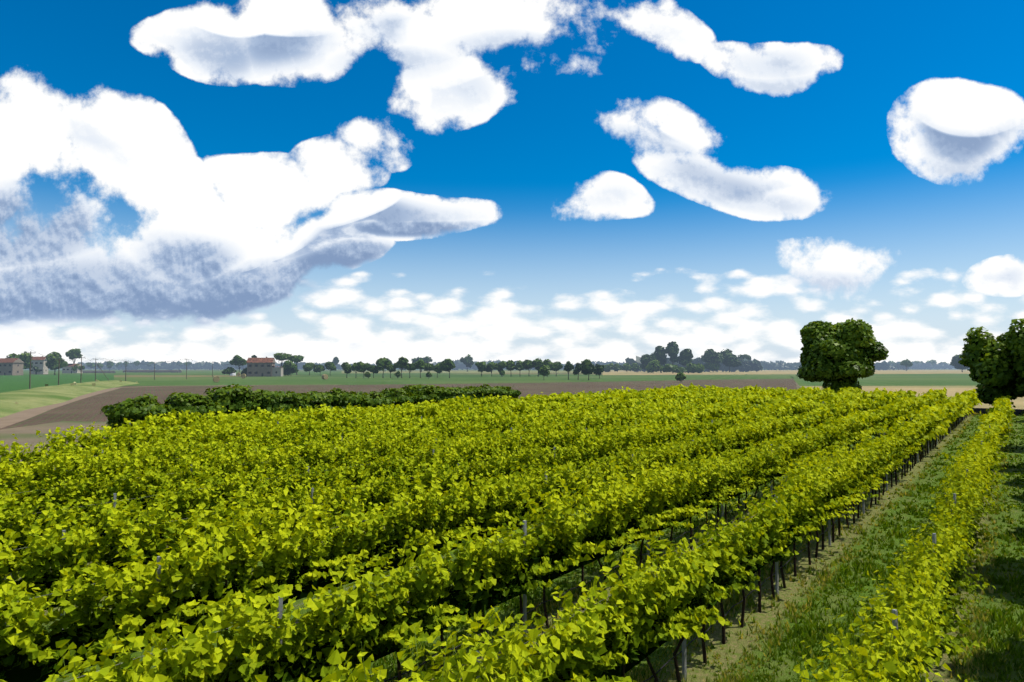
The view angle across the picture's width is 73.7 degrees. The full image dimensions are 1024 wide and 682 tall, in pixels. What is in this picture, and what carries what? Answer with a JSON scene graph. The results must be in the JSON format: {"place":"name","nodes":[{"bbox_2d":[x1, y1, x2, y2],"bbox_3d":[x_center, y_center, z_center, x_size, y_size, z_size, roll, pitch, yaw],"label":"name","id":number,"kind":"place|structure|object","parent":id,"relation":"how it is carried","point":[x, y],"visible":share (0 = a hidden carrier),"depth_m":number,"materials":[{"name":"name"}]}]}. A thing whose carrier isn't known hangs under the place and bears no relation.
{"place":"outdoors","nodes":[
{"label":"outdoors","id":0,"kind":"place"},
{"bbox_2d":[0,357,23,374],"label":"house","id":1,"kind":"structure","parent":0,"point":[12,366],"depth_m":454.49,"materials":[{"name":"paint"}]},
{"bbox_2d":[29,356,47,373],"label":"house","id":2,"kind":"structure","parent":0,"point":[39,362],"depth_m":531.00,"materials":[{"name":"paint"}]},
{"bbox_2d":[0,375,113,392],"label":"green field","id":3,"kind":"structure","parent":0,"point":[8,383],"depth_m":270.95,"materials":[{"name":"green plant"}]},
{"bbox_2d":[26,351,30,388],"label":"utility pole","id":4,"kind":"object","parent":3,"relation":"on","point":[30,372],"visible":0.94,"depth_m":149.16,"materials":[{"name":"brown wood"}]},
{"bbox_2d":[83,371,115,372],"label":"tunnel","id":5,"kind":"structure","parent":3,"relation":"on","point":[99,372],"depth_m":671.79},
{"bbox_2d":[93,358,107,380],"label":"utility pole","id":6,"kind":"object","parent":3,"relation":"on","point":[95,370],"visible":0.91,"depth_m":246.54,"materials":[{"name":"brown wood"}]},
{"bbox_2d":[32,350,222,363],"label":"power lines","id":7,"kind":"object","parent":6,"relation":"attached to","point":[114,360],"visible":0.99,"depth_m":244.70,"materials":[{"name":"grey metal"}]},
{"bbox_2d":[0,385,234,427],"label":"dirt track","id":8,"kind":"structure","parent":0,"point":[14,418],"depth_m":80.02,"materials":[{"name":"beige soil"}]},
{"bbox_2d":[23,371,340,373],"bbox_3d":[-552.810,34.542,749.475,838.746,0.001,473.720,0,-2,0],"label":"field","id":9,"kind":"structure","parent":0,"point":[220,372],"depth_m":743.49,"materials":[{"name":"green plant"}]},
{"bbox_2d":[62,364,82,372],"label":"house","id":10,"kind":"structure","parent":9,"relation":"on","point":[67,369],"depth_m":637.18,"materials":[{"name":"paint"}]},
{"bbox_2d":[123,370,181,371],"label":"tunnel","id":11,"kind":"structure","parent":9,"relation":"on","point":[152,370],"depth_m":751.55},
{"bbox_2d":[341,371,580,372],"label":"field","id":12,"kind":"structure","parent":0,"point":[465,372],"depth_m":742.89,"materials":[{"name":"green plant"}]},
{"bbox_2d":[23,368,966,387],"bbox_3d":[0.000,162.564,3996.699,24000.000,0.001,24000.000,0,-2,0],"label":"terrain","id":13,"kind":"structure","parent":0,"point":[346,374],"depth_m":518.58,"materials":[{"name":"green plant"}]},
{"bbox_2d":[0,421,115,462],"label":"headland","id":14,"kind":"structure","parent":13,"relation":"on","point":[26,434],"depth_m":52.83,"materials":[{"name":"beige soil"}]},
{"bbox_2d":[0,380,139,417],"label":"field","id":15,"kind":"structure","parent":13,"relation":"on","point":[12,402],"depth_m":108.27,"materials":[{"name":"green plant"}]},
{"bbox_2d":[246,357,282,376],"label":"farmhouse","id":16,"kind":"object","parent":13,"relation":"on","point":[261,367],"visible":0.99,"depth_m":396.85,"materials":[{"name":"paint"}]},
{"bbox_2d":[114,376,602,385],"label":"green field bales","id":17,"kind":"object","parent":13,"relation":"on","point":[176,381],"visible":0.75,"depth_m":270.95,"materials":[{"name":"soil"}]},
{"bbox_2d":[213,376,219,381],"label":"hay bale","id":18,"kind":"object","parent":17,"relation":"on","point":[216,378],"visible":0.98,"depth_m":234.92},
{"bbox_2d":[0,379,796,429],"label":"plowed field","id":19,"kind":"structure","parent":13,"relation":"on","point":[88,409],"depth_m":165.79,"materials":[{"name":"soil"}]},
{"bbox_2d":[100,384,521,430],"bbox_3d":[-12.274,5.342,57.608,5.864,3.863,41.412,-2,-3,38],"label":"hedge","id":20,"kind":"object","parent":19,"relation":"on","point":[236,398],"visible":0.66,"depth_m":48.43,"materials":[{"name":"green plant"}]},
{"bbox_2d":[6,341,969,380],"bbox_3d":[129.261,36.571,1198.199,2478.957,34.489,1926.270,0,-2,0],"label":"trees","id":21,"kind":"object","parent":13,"relation":"on","point":[544,367],"depth_m":490.07,"materials":[{"name":"green plant"}]},
{"bbox_2d":[28,356,969,371],"bbox_3d":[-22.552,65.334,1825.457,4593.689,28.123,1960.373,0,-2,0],"label":"distant treeline","id":22,"kind":"object","parent":13,"relation":"on","point":[751,365],"visible":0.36,"depth_m":1596.63,"materials":[{"name":"green plant"}]},
{"bbox_2d":[603,370,969,374],"bbox_3d":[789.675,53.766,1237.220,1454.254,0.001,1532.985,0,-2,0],"label":"wheat","id":23,"kind":"object","parent":13,"relation":"on","point":[631,372],"depth_m":742.89,"materials":[{"name":"plant"}]},
{"bbox_2d":[800,386,1023,415],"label":"field","id":24,"kind":"structure","parent":13,"relation":"on","point":[1018,401],"depth_m":150.99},
{"bbox_2d":[796,318,888,392],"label":"tree","id":25,"kind":"object","parent":24,"relation":"on","point":[846,354],"visible":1,"depth_m":110.15,"materials":[{"name":"green plant"}]},
{"bbox_2d":[958,326,1023,404],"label":"tree","id":26,"kind":"object","parent":24,"relation":"on","point":[986,360],"visible":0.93,"depth_m":78.97,"materials":[{"name":"green plant"}]},
{"bbox_2d":[995,318,1023,394],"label":"tree","id":27,"kind":"object","parent":24,"relation":"on","point":[1012,339],"visible":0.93,"depth_m":76.53,"materials":[{"name":"green plant"}]},
{"bbox_2d":[0,0,1023,364],"label":"sky","id":28,"kind":"structure","parent":0,"point":[320,181],"materials":[{"name":"blue"}]},
{"bbox_2d":[5,408,1023,681],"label":"vineyard ground","id":29,"kind":"structure","parent":0,"point":[765,618],"depth_m":15.19,"materials":[{"name":"green plant"}]},
{"bbox_2d":[0,393,1003,681],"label":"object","id":30,"kind":"object","parent":29,"relation":"on","point":[18,673],"visible":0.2,"depth_m":12.48,"materials":[{"name":"brown"}]},
{"bbox_2d":[0,383,1016,681],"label":"grapevines","id":31,"kind":"object","parent":30,"relation":"on","point":[744,419],"visible":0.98,"depth_m":13.67,"materials":[{"name":"green plant"}]},
{"bbox_2d":[329,410,1023,681],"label":"grass tufts","id":32,"kind":"object","parent":29,"relation":"on","point":[1016,631],"visible":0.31,"depth_m":14.63,"materials":[{"name":"green plant"}]},
{"bbox_2d":[603,375,792,381],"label":"green field","id":33,"kind":"structure","parent":0,"point":[610,378],"depth_m":355.74,"materials":[{"name":"green plant"}]},
{"bbox_2d":[790,374,980,385],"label":"green field","id":34,"kind":"structure","parent":0,"point":[919,380],"depth_m":270.95,"materials":[{"name":"green plant"}]}
]}

